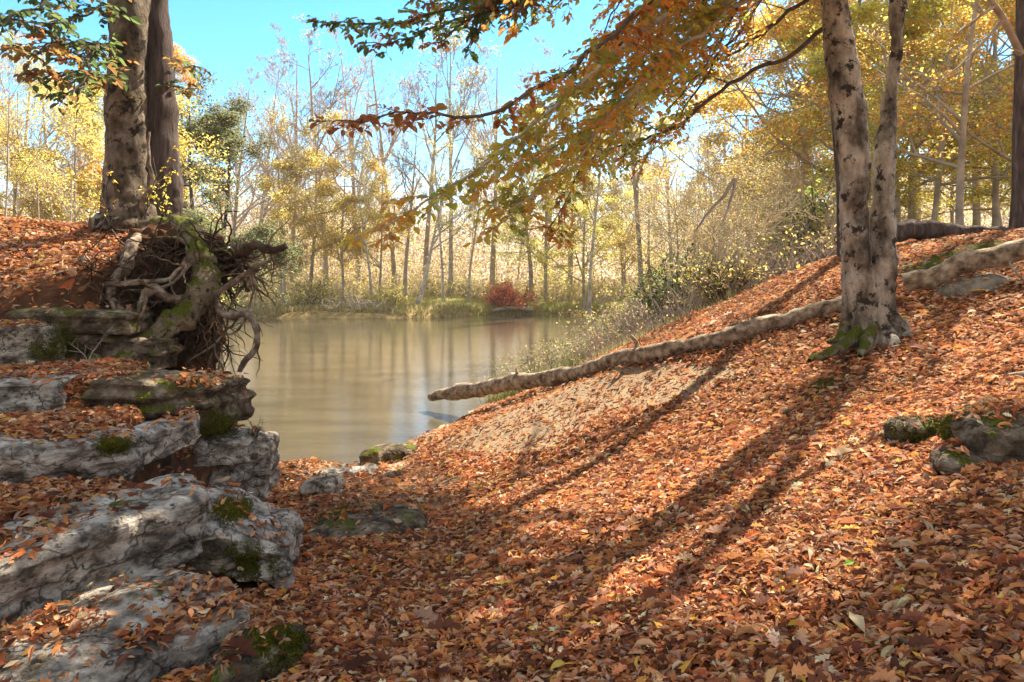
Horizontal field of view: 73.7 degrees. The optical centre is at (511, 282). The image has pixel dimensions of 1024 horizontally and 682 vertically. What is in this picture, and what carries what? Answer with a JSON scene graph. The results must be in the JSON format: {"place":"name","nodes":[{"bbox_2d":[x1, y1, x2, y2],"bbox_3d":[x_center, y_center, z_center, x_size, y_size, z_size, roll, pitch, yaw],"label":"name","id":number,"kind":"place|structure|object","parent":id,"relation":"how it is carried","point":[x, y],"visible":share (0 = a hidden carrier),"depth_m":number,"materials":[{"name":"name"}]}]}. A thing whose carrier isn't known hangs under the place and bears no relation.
{"place":"outdoors","nodes":[
{"label":"outdoors","id":0,"kind":"place"},
{"bbox_2d":[125,413,199,465],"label":"limestone slab","id":1,"kind":"structure","parent":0,"point":[162,441],"depth_m":4.55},
{"bbox_2d":[197,314,621,465],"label":"water","id":2,"kind":"structure","parent":0,"point":[349,391],"depth_m":19.61,"materials":[{"name":"liquid"}]},
{"bbox_2d":[0,0,1012,282],"label":"sky","id":3,"kind":"structure","parent":0,"point":[226,37],"materials":[{"name":"blue"}]},
{"bbox_2d":[0,220,1023,680],"bbox_3d":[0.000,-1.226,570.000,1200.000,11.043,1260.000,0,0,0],"label":"ground","id":4,"kind":"structure","parent":0,"point":[150,470],"depth_m":7.39,"materials":[{"name":"soil"}]},
{"bbox_2d":[0,433,60,483],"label":"limestone slab","id":5,"kind":"structure","parent":4,"relation":"on","point":[18,459],"depth_m":3.80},
{"bbox_2d":[0,25,62,219],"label":"sapling","id":6,"kind":"object","parent":4,"relation":"on","point":[20,117],"visible":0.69,"depth_m":11.03,"materials":[{"name":"yellow plant"}]},
{"bbox_2d":[0,324,66,363],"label":"limestone slab","id":7,"kind":"structure","parent":4,"relation":"on","point":[13,348],"depth_m":5.67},
{"bbox_2d":[0,60,71,218],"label":"sapling","id":8,"kind":"object","parent":4,"relation":"on","point":[40,138],"visible":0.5,"depth_m":13.02,"materials":[{"name":"yellow plant"}]},
{"bbox_2d":[0,15,73,216],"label":"tree","id":9,"kind":"object","parent":4,"relation":"on","point":[13,118],"visible":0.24,"depth_m":40.44,"materials":[{"name":"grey plant"}]},
{"bbox_2d":[0,374,80,412],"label":"limestone slab","id":10,"kind":"structure","parent":4,"relation":"on","point":[44,396],"depth_m":4.79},
{"bbox_2d":[0,636,83,681],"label":"limestone slab","id":11,"kind":"structure","parent":4,"relation":"on","point":[56,665],"depth_m":2.60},
{"bbox_2d":[0,89,98,221],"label":"tree","id":12,"kind":"object","parent":4,"relation":"on","point":[14,199],"visible":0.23,"depth_m":29.98,"materials":[{"name":"yellow plant"}]},
{"bbox_2d":[0,76,104,221],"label":"tree","id":13,"kind":"object","parent":4,"relation":"on","point":[98,154],"visible":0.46,"depth_m":28.37,"materials":[{"name":"yellow plant"}]},
{"bbox_2d":[12,87,104,220],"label":"sapling","id":14,"kind":"object","parent":4,"relation":"on","point":[50,167],"visible":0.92,"depth_m":12.11,"materials":[{"name":"yellow plant"}]},
{"bbox_2d":[62,333,101,361],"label":"limestone slab","id":15,"kind":"structure","parent":4,"relation":"on","point":[85,338],"depth_m":6.29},
{"bbox_2d":[22,309,87,360],"bbox_3d":[-4.222,0.536,6.096,0.724,0.625,0.789,0,0,22],"label":"moss mat","id":16,"kind":"object","parent":15,"relation":"on","point":[61,337],"visible":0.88,"depth_m":6.13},
{"bbox_2d":[36,427,144,481],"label":"limestone slab","id":17,"kind":"structure","parent":4,"relation":"on","point":[83,461],"depth_m":4.00,"materials":[{"name":"stone"}]},
{"bbox_2d":[0,68,202,221],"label":"tree","id":18,"kind":"object","parent":4,"relation":"on","point":[100,93],"visible":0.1,"depth_m":31.29,"materials":[{"name":"yellow plant"}]},
{"bbox_2d":[0,473,211,628],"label":"limestone slab","id":19,"kind":"structure","parent":4,"relation":"on","point":[103,546],"depth_m":3.31,"materials":[{"name":"stone"}]},
{"bbox_2d":[0,567,249,681],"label":"limestone slab","id":20,"kind":"structure","parent":4,"relation":"on","point":[203,647],"depth_m":2.84,"materials":[{"name":"stone"}]},
{"bbox_2d":[67,42,201,211],"bbox_3d":[-16.788,-4.813,33.042,5.661,14.876,8.383,0,0,-7],"label":"tree","id":21,"kind":"object","parent":4,"relation":"on","point":[181,60],"visible":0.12,"depth_m":33.97,"materials":[{"name":"yellow plant"}]},
{"bbox_2d":[89,333,184,368],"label":"limestone slab","id":22,"kind":"structure","parent":4,"relation":"on","point":[153,352],"depth_m":6.46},
{"bbox_2d":[6,307,154,334],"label":"limestone slab","id":23,"kind":"structure","parent":22,"relation":"on","point":[96,321],"depth_m":6.26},
{"bbox_2d":[0,0,292,376],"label":"undercut tree","id":24,"kind":"object","parent":4,"relation":"on","point":[187,269],"visible":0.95,"depth_m":7.40,"materials":[{"name":"brown plant"}]},
{"bbox_2d":[99,83,243,308],"bbox_3d":[-6.920,-0.773,13.853,2.641,6.788,2.485,0,0,-16],"label":"sapling","id":25,"kind":"object","parent":4,"relation":"on","point":[184,134],"visible":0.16,"depth_m":14.40,"materials":[{"name":"yellow plant"}]},
{"bbox_2d":[176,538,236,574],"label":"limestone slab","id":26,"kind":"structure","parent":4,"relation":"on","point":[211,557],"depth_m":3.69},
{"bbox_2d":[175,67,247,307],"bbox_3d":[-11.168,-2.363,23.378,4.003,9.984,5.442,0,0,-37],"label":"cedar tree","id":27,"kind":"object","parent":4,"relation":"on","point":[221,124],"visible":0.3,"depth_m":23.50,"materials":[{"name":"green plant"}]},
{"bbox_2d":[208,430,279,499],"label":"limestone slab","id":28,"kind":"structure","parent":4,"relation":"on","point":[258,475],"depth_m":5.86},
{"bbox_2d":[191,428,259,466],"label":"limestone slab","id":29,"kind":"structure","parent":28,"relation":"on","point":[233,450],"depth_m":5.57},
{"bbox_2d":[81,369,256,433],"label":"limestone slab","id":30,"kind":"structure","parent":29,"relation":"on","point":[148,396],"depth_m":5.16,"materials":[{"name":"stone"}]},
{"bbox_2d":[196,401,241,449],"bbox_3d":[-2.388,1.146,5.490,0.364,0.511,1.130,0,0,0],"label":"moss mat","id":31,"kind":"object","parent":29,"relation":"on","point":[220,422],"visible":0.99,"depth_m":5.33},
{"bbox_2d":[181,92,311,345],"bbox_3d":[-10.867,-2.460,26.986,5.547,10.177,4.080,0,0,-62],"label":"cedar tree","id":32,"kind":"object","parent":4,"relation":"on","point":[262,235],"visible":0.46,"depth_m":27.23,"materials":[{"name":"green plant"}]},
{"bbox_2d":[191,482,303,588],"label":"limestone slab","id":33,"kind":"structure","parent":4,"relation":"on","point":[286,556],"depth_m":3.93,"materials":[{"name":"stone"}]},
{"bbox_2d":[202,489,256,527],"bbox_3d":[-1.689,1.295,4.053,0.254,0.310,0.845,0,0,0],"label":"moss mat","id":34,"kind":"object","parent":33,"relation":"on","point":[232,513],"visible":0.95,"depth_m":4.09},
{"bbox_2d":[197,536,281,581],"bbox_3d":[-1.447,1.540,3.811,0.261,0.297,0.532,0,0,34],"label":"moss mat","id":35,"kind":"object","parent":33,"relation":"on","point":[248,565],"visible":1,"depth_m":3.79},
{"bbox_2d":[195,66,323,240],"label":"tree","id":36,"kind":"object","parent":4,"relation":"on","point":[235,217],"visible":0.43,"depth_m":56.02,"materials":[{"name":"grey plant"}]},
{"bbox_2d":[211,622,311,681],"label":"limestone slab","id":37,"kind":"structure","parent":4,"relation":"on","point":[247,674],"depth_m":2.71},
{"bbox_2d":[229,619,310,679],"bbox_3d":[-0.996,1.603,2.845,0.313,0.298,0.387,0,0,-11],"label":"moss mat","id":38,"kind":"object","parent":37,"relation":"on","point":[288,645],"visible":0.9,"depth_m":2.85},
{"bbox_2d":[226,55,330,285],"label":"tree","id":39,"kind":"object","parent":4,"relation":"on","point":[263,207],"visible":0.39,"depth_m":60.53,"materials":[{"name":"grey plant"}]},
{"bbox_2d":[249,96,321,302],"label":"tree","id":40,"kind":"object","parent":4,"relation":"on","point":[282,131],"visible":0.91,"depth_m":53.55,"materials":[{"name":"yellow plant"}]},
{"bbox_2d":[229,22,343,285],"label":"tree","id":41,"kind":"object","parent":4,"relation":"on","point":[295,118],"visible":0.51,"depth_m":62.19,"materials":[{"name":"grey plant"}]},
{"bbox_2d":[264,181,334,303],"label":"tree","id":42,"kind":"object","parent":4,"relation":"on","point":[286,192],"visible":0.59,"depth_m":51.69,"materials":[{"name":"yellow plant"}]},
{"bbox_2d":[245,106,395,285],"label":"tree","id":43,"kind":"object","parent":4,"relation":"on","point":[280,165],"visible":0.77,"depth_m":53.32,"materials":[{"name":"yellow plant"}]},
{"bbox_2d":[270,14,371,288],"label":"tree","id":44,"kind":"object","parent":4,"relation":"on","point":[320,93],"visible":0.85,"depth_m":60.00,"materials":[{"name":"grey plant"}]},
{"bbox_2d":[298,473,345,496],"bbox_3d":[-1.931,2.135,6.994,0.505,0.298,0.309,0,0,-31],"label":"rock","id":45,"kind":"object","parent":4,"relation":"on","point":[322,484],"visible":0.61,"depth_m":6.89,"materials":[{"name":"stone"}]},
{"bbox_2d":[262,12,398,292],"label":"tree","id":46,"kind":"object","parent":4,"relation":"on","point":[356,118],"visible":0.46,"depth_m":63.60,"materials":[{"name":"grey plant"}]},
{"bbox_2d":[297,153,401,301],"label":"tree","id":47,"kind":"object","parent":4,"relation":"on","point":[331,191],"visible":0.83,"depth_m":52.53,"materials":[{"name":"yellow plant"}]},
{"bbox_2d":[292,18,422,285],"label":"tree","id":48,"kind":"object","parent":4,"relation":"on","point":[393,138],"visible":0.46,"depth_m":60.56,"materials":[{"name":"grey plant"}]},
{"bbox_2d":[341,127,382,297],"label":"tree","id":49,"kind":"object","parent":4,"relation":"on","point":[364,148],"visible":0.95,"depth_m":51.93,"materials":[{"name":"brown plant"}]},
{"bbox_2d":[317,155,413,295],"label":"tree","id":50,"kind":"object","parent":4,"relation":"on","point":[382,195],"visible":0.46,"depth_m":55.07,"materials":[{"name":"yellow plant"}]},
{"bbox_2d":[308,502,427,539],"bbox_3d":[-1.121,1.940,5.342,0.909,0.287,0.963,0,0,0],"label":"rock","id":51,"kind":"object","parent":4,"relation":"on","point":[412,518],"visible":0.51,"depth_m":5.23,"materials":[{"name":"stone"}]},
{"bbox_2d":[359,443,417,465],"bbox_3d":[-1.693,2.445,9.475,0.797,0.364,0.570,0,0,0],"label":"rock","id":52,"kind":"object","parent":4,"relation":"on","point":[377,454],"visible":0.55,"depth_m":9.33,"materials":[{"name":"stone"}]},
{"bbox_2d":[374,109,440,297],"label":"tree","id":53,"kind":"object","parent":4,"relation":"on","point":[405,172],"visible":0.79,"depth_m":53.72,"materials":[{"name":"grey plant"}]},
{"bbox_2d":[225,292,637,317],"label":"grass","id":54,"kind":"structure","parent":4,"relation":"on","point":[432,306],"depth_m":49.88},
{"bbox_2d":[410,121,454,302],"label":"tree","id":55,"kind":"object","parent":4,"relation":"on","point":[433,175],"visible":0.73,"depth_m":52.51,"materials":[{"name":"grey plant"}]},
{"bbox_2d":[372,45,496,290],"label":"tree","id":56,"kind":"object","parent":4,"relation":"on","point":[427,237],"visible":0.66,"depth_m":60.97,"materials":[{"name":"grey plant"}]},
{"bbox_2d":[223,263,669,316],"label":"undergrowth","id":57,"kind":"object","parent":4,"relation":"on","point":[434,288],"visible":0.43,"depth_m":57.18,"materials":[{"name":"plant"}]},
{"bbox_2d":[411,165,486,304],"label":"tree","id":58,"kind":"object","parent":4,"relation":"on","point":[423,283],"visible":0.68,"depth_m":53.35,"materials":[{"name":"grey plant"}]},
{"bbox_2d":[414,0,502,296],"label":"tree","id":59,"kind":"object","parent":4,"relation":"on","point":[472,112],"visible":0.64,"depth_m":58.93,"materials":[{"name":"grey plant"}]},
{"bbox_2d":[456,127,500,300],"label":"tree","id":60,"kind":"object","parent":4,"relation":"on","point":[473,150],"visible":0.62,"depth_m":55.90,"materials":[{"name":"brown plant"}]},
{"bbox_2d":[438,33,536,289],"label":"tree","id":61,"kind":"object","parent":4,"relation":"on","point":[480,135],"visible":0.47,"depth_m":60.26,"materials":[{"name":"grey plant"}]},
{"bbox_2d":[0,127,1010,295],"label":"woods","id":62,"kind":"object","parent":4,"relation":"on","point":[416,258],"visible":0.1,"depth_m":79.64,"materials":[{"name":"plant"}]},
{"bbox_2d":[481,278,540,308],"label":"bush","id":63,"kind":"object","parent":4,"relation":"on","point":[505,295],"visible":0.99,"depth_m":54.79,"materials":[{"name":"red plant"}]},
{"bbox_2d":[0,318,1023,681],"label":"fallen leaves","id":64,"kind":"object","parent":4,"relation":"on","point":[838,494],"depth_m":3.40,"materials":[{"name":"plant"}]},
{"bbox_2d":[0,214,1023,515],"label":"fallen leaves","id":65,"kind":"object","parent":4,"relation":"on","point":[694,320],"visible":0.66,"depth_m":7.46,"materials":[{"name":"orange plant"}]},
{"bbox_2d":[476,97,619,300],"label":"tree","id":66,"kind":"object","parent":4,"relation":"on","point":[517,236],"visible":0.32,"depth_m":57.37,"materials":[{"name":"yellow plant"}]},
{"bbox_2d":[466,313,633,394],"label":"undergrowth","id":67,"kind":"object","parent":4,"relation":"on","point":[563,350],"visible":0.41,"depth_m":15.03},
{"bbox_2d":[530,134,640,311],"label":"tree","id":68,"kind":"object","parent":4,"relation":"on","point":[584,213],"visible":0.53,"depth_m":54.11,"materials":[{"name":"yellow plant"}]},
{"bbox_2d":[569,84,629,315],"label":"tree","id":69,"kind":"object","parent":4,"relation":"on","point":[591,260],"visible":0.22,"depth_m":49.46,"materials":[{"name":"brown plant"}]},
{"bbox_2d":[308,0,913,362],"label":"beech tree","id":70,"kind":"object","parent":4,"relation":"on","point":[870,315],"visible":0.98,"depth_m":6.86,"materials":[{"name":"orange plant"}]},
{"bbox_2d":[305,0,554,63],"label":"overhanging bough","id":71,"kind":"object","parent":70,"relation":"attached to","point":[482,10],"visible":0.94,"depth_m":7.08,"materials":[{"name":"green plant"}]},
{"bbox_2d":[592,171,656,298],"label":"tree","id":72,"kind":"object","parent":4,"relation":"on","point":[622,243],"visible":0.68,"depth_m":56.00,"materials":[{"name":"yellow plant"}]},
{"bbox_2d":[428,296,841,400],"bbox_3d":[1.125,1.214,10.586,7.847,2.225,1.022,0,0,42],"label":"fallen log","id":73,"kind":"object","parent":4,"relation":"on","point":[749,329],"visible":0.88,"depth_m":9.41,"materials":[{"name":"brown wood"}]},
{"bbox_2d":[556,256,726,359],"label":"undergrowth","id":74,"kind":"object","parent":4,"relation":"on","point":[638,323],"visible":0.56,"depth_m":13.94,"materials":[{"name":"plant"}]},
{"bbox_2d":[616,3,675,312],"bbox_3d":[5.162,-4.677,26.268,2.607,12.981,4.071,0,0,-36],"label":"tree","id":75,"kind":"object","parent":4,"relation":"on","point":[635,184],"visible":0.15,"depth_m":26.02,"materials":[{"name":"grey plant"}]},
{"bbox_2d":[586,112,713,291],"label":"tree","id":76,"kind":"object","parent":4,"relation":"on","point":[647,197],"visible":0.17,"depth_m":61.84,"materials":[{"name":"yellow plant"}]},
{"bbox_2d":[595,107,705,278],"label":"tree","id":77,"kind":"object","parent":4,"relation":"on","point":[664,152],"visible":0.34,"depth_m":52.63,"materials":[{"name":"yellow plant"}]},
{"bbox_2d":[616,243,714,326],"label":"bush","id":78,"kind":"object","parent":4,"relation":"on","point":[657,290],"visible":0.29,"depth_m":15.31,"materials":[{"name":"green plant"}]},
{"bbox_2d":[582,146,787,286],"bbox_3d":[5.795,-1.836,23.771,6.715,6.348,8.376,0,0,-19],"label":"thicket","id":79,"kind":"object","parent":4,"relation":"on","point":[659,215],"visible":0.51,"depth_m":24.47,"materials":[{"name":"yellow plant"}]},
{"bbox_2d":[593,164,786,293],"bbox_3d":[4.751,-1.002,18.106,4.297,4.063,5.360,0,0,-39],"label":"thicket","id":80,"kind":"object","parent":4,"relation":"on","point":[674,232],"visible":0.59,"depth_m":17.70,"materials":[{"name":"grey plant"}]},
{"bbox_2d":[601,112,828,261],"bbox_3d":[8.548,-3.284,27.990,10.888,8.253,8.729,0,0,14],"label":"thicket","id":81,"kind":"object","parent":4,"relation":"on","point":[698,168],"visible":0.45,"depth_m":28.49,"materials":[{"name":"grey plant"}]},
{"bbox_2d":[646,155,801,298],"bbox_3d":[4.327,-1.021,13.906,3.180,3.301,3.797,0,0,14],"label":"thicket","id":82,"kind":"object","parent":4,"relation":"on","point":[732,227],"visible":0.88,"depth_m":13.77,"materials":[{"name":"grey plant"}]},
{"bbox_2d":[669,245,780,304],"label":"bush","id":83,"kind":"object","parent":4,"relation":"on","point":[718,286],"visible":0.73,"depth_m":13.38,"materials":[{"name":"green plant"}]},
{"bbox_2d":[671,149,796,269],"bbox_3d":[6.732,-1.676,20.181,4.566,4.317,5.695,0,0,18],"label":"thicket","id":84,"kind":"object","parent":4,"relation":"on","point":[726,208],"visible":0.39,"depth_m":19.68,"materials":[{"name":"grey plant"}]},
{"bbox_2d":[637,193,836,323],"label":"undergrowth","id":85,"kind":"object","parent":4,"relation":"on","point":[776,271],"visible":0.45,"depth_m":13.88,"materials":[{"name":"plant"}]},
{"bbox_2d":[672,34,826,267],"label":"tree","id":86,"kind":"object","parent":4,"relation":"on","point":[716,140],"visible":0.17,"depth_m":43.39,"materials":[{"name":"yellow plant"}]},
{"bbox_2d":[666,143,835,284],"bbox_3d":[5.279,-1.447,14.982,3.760,3.555,4.423,0,0,10],"label":"thicket","id":87,"kind":"object","parent":4,"relation":"on","point":[763,200],"visible":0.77,"depth_m":15.00,"materials":[{"name":"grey plant"}]},
{"bbox_2d":[585,197,953,328],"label":"undergrowth","id":88,"kind":"object","parent":4,"relation":"on","point":[632,292],"visible":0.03,"depth_m":25.66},
{"bbox_2d":[617,0,932,223],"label":"tree","id":89,"kind":"object","parent":4,"relation":"on","point":[742,107],"visible":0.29,"depth_m":33.63,"materials":[{"name":"yellow plant"}]},
{"bbox_2d":[711,162,871,274],"bbox_3d":[6.352,-1.445,15.976,3.898,3.047,3.223,0,0,42],"label":"thicket","id":90,"kind":"object","parent":4,"relation":"on","point":[809,198],"visible":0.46,"depth_m":16.11,"materials":[{"name":"plant"}]},
{"bbox_2d":[717,35,884,217],"bbox_3d":[12.153,-5.581,29.716,8.845,10.429,6.202,0,0,-29],"label":"tree","id":91,"kind":"object","parent":4,"relation":"on","point":[775,76],"visible":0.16,"depth_m":29.37,"materials":[{"name":"yellow plant"}]},
{"bbox_2d":[658,0,949,185],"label":"tree","id":92,"kind":"object","parent":4,"relation":"on","point":[780,26],"visible":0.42,"depth_m":26.21,"materials":[{"name":"yellow plant"}]},
{"bbox_2d":[740,176,869,268],"bbox_3d":[7.218,-1.250,16.219,3.299,2.520,2.894,0,0,0],"label":"bush","id":93,"kind":"object","parent":4,"relation":"on","point":[820,204],"visible":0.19,"depth_m":15.82,"materials":[{"name":"green plant"}]},
{"bbox_2d":[789,0,934,223],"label":"tree","id":94,"kind":"object","parent":4,"relation":"on","point":[860,12],"visible":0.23,"depth_m":22.71,"materials":[{"name":"yellow plant"}]},
{"bbox_2d":[738,0,1013,224],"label":"tree","id":95,"kind":"object","parent":4,"relation":"on","point":[960,165],"visible":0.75,"depth_m":17.49,"materials":[{"name":"yellow plant"}]},
{"bbox_2d":[751,0,1011,223],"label":"tree","id":96,"kind":"object","parent":4,"relation":"on","point":[916,52],"visible":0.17,"depth_m":27.43,"materials":[{"name":"yellow plant"}]},
{"bbox_2d":[755,0,1011,218],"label":"tree","id":97,"kind":"object","parent":4,"relation":"on","point":[792,40],"visible":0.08,"depth_m":29.83,"materials":[{"name":"yellow plant"}]},
{"bbox_2d":[792,0,1014,225],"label":"tree","id":98,"kind":"object","parent":4,"relation":"on","point":[976,218],"visible":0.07,"depth_m":29.73,"materials":[{"name":"yellow plant"}]},
{"bbox_2d":[883,416,939,444],"bbox_3d":[2.770,1.004,4.512,0.629,0.251,0.377,0,0,-13],"label":"rock","id":99,"kind":"object","parent":4,"relation":"on","point":[889,424],"visible":0.3,"depth_m":4.38,"materials":[{"name":"stone"}]},
{"bbox_2d":[884,405,981,452],"bbox_3d":[2.623,0.920,4.307,0.425,0.424,0.934,0,0,17],"label":"moss mat","id":100,"kind":"object","parent":99,"relation":"on","point":[944,435],"visible":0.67,"depth_m":4.32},
{"bbox_2d":[861,0,1013,220],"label":"tree","id":101,"kind":"object","parent":4,"relation":"on","point":[917,11],"visible":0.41,"depth_m":22.20,"materials":[{"name":"yellow plant"}]},
{"bbox_2d":[867,3,1014,178],"bbox_3d":[14.112,-6.033,19.153,8.845,10.429,6.202,0,0,17],"label":"tree","id":102,"kind":"object","parent":4,"relation":"on","point":[983,30],"visible":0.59,"depth_m":18.92,"materials":[{"name":"yellow plant"}]},
{"bbox_2d":[929,444,983,477],"bbox_3d":[2.634,1.000,3.882,0.638,0.221,0.386,0,0,-8],"label":"rock","id":103,"kind":"object","parent":4,"relation":"on","point":[947,460],"visible":0.24,"depth_m":3.72,"materials":[{"name":"stone"}]},
{"bbox_2d":[900,34,1013,226],"bbox_3d":[17.735,-4.921,27.002,5.163,8.027,8.973,0,0,-3],"label":"tree","id":104,"kind":"object","parent":4,"relation":"on","point":[979,194],"visible":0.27,"depth_m":25.99,"materials":[{"name":"yellow plant"}]},
{"bbox_2d":[898,0,1015,226],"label":"tree","id":105,"kind":"object","parent":4,"relation":"on","point":[995,185],"visible":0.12,"depth_m":23.77,"materials":[{"name":"yellow plant"}]},
{"bbox_2d":[896,219,1023,241],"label":"fallen log","id":106,"kind":"object","parent":4,"relation":"on","point":[907,229],"visible":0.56,"depth_m":11.13,"materials":[{"name":"wood"}]},
{"bbox_2d":[901,238,1023,291],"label":"fallen log","id":107,"kind":"object","parent":4,"relation":"on","point":[958,264],"visible":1,"depth_m":7.67,"materials":[{"name":"brown wood"}]},
{"bbox_2d":[935,273,1013,297],"bbox_3d":[5.268,0.238,7.733,0.857,0.697,0.712,0,0,19],"label":"rock","id":108,"kind":"object","parent":4,"relation":"on","point":[962,287],"visible":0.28,"depth_m":7.52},
{"bbox_2d":[928,0,1023,227],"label":"tree","id":109,"kind":"object","parent":4,"relation":"on","point":[1016,214],"visible":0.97,"depth_m":13.37,"materials":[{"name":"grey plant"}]},
{"bbox_2d":[940,404,1023,462],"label":"rock","id":110,"kind":"object","parent":4,"relation":"on","point":[990,439],"visible":0.48,"depth_m":3.71,"materials":[{"name":"stone"}]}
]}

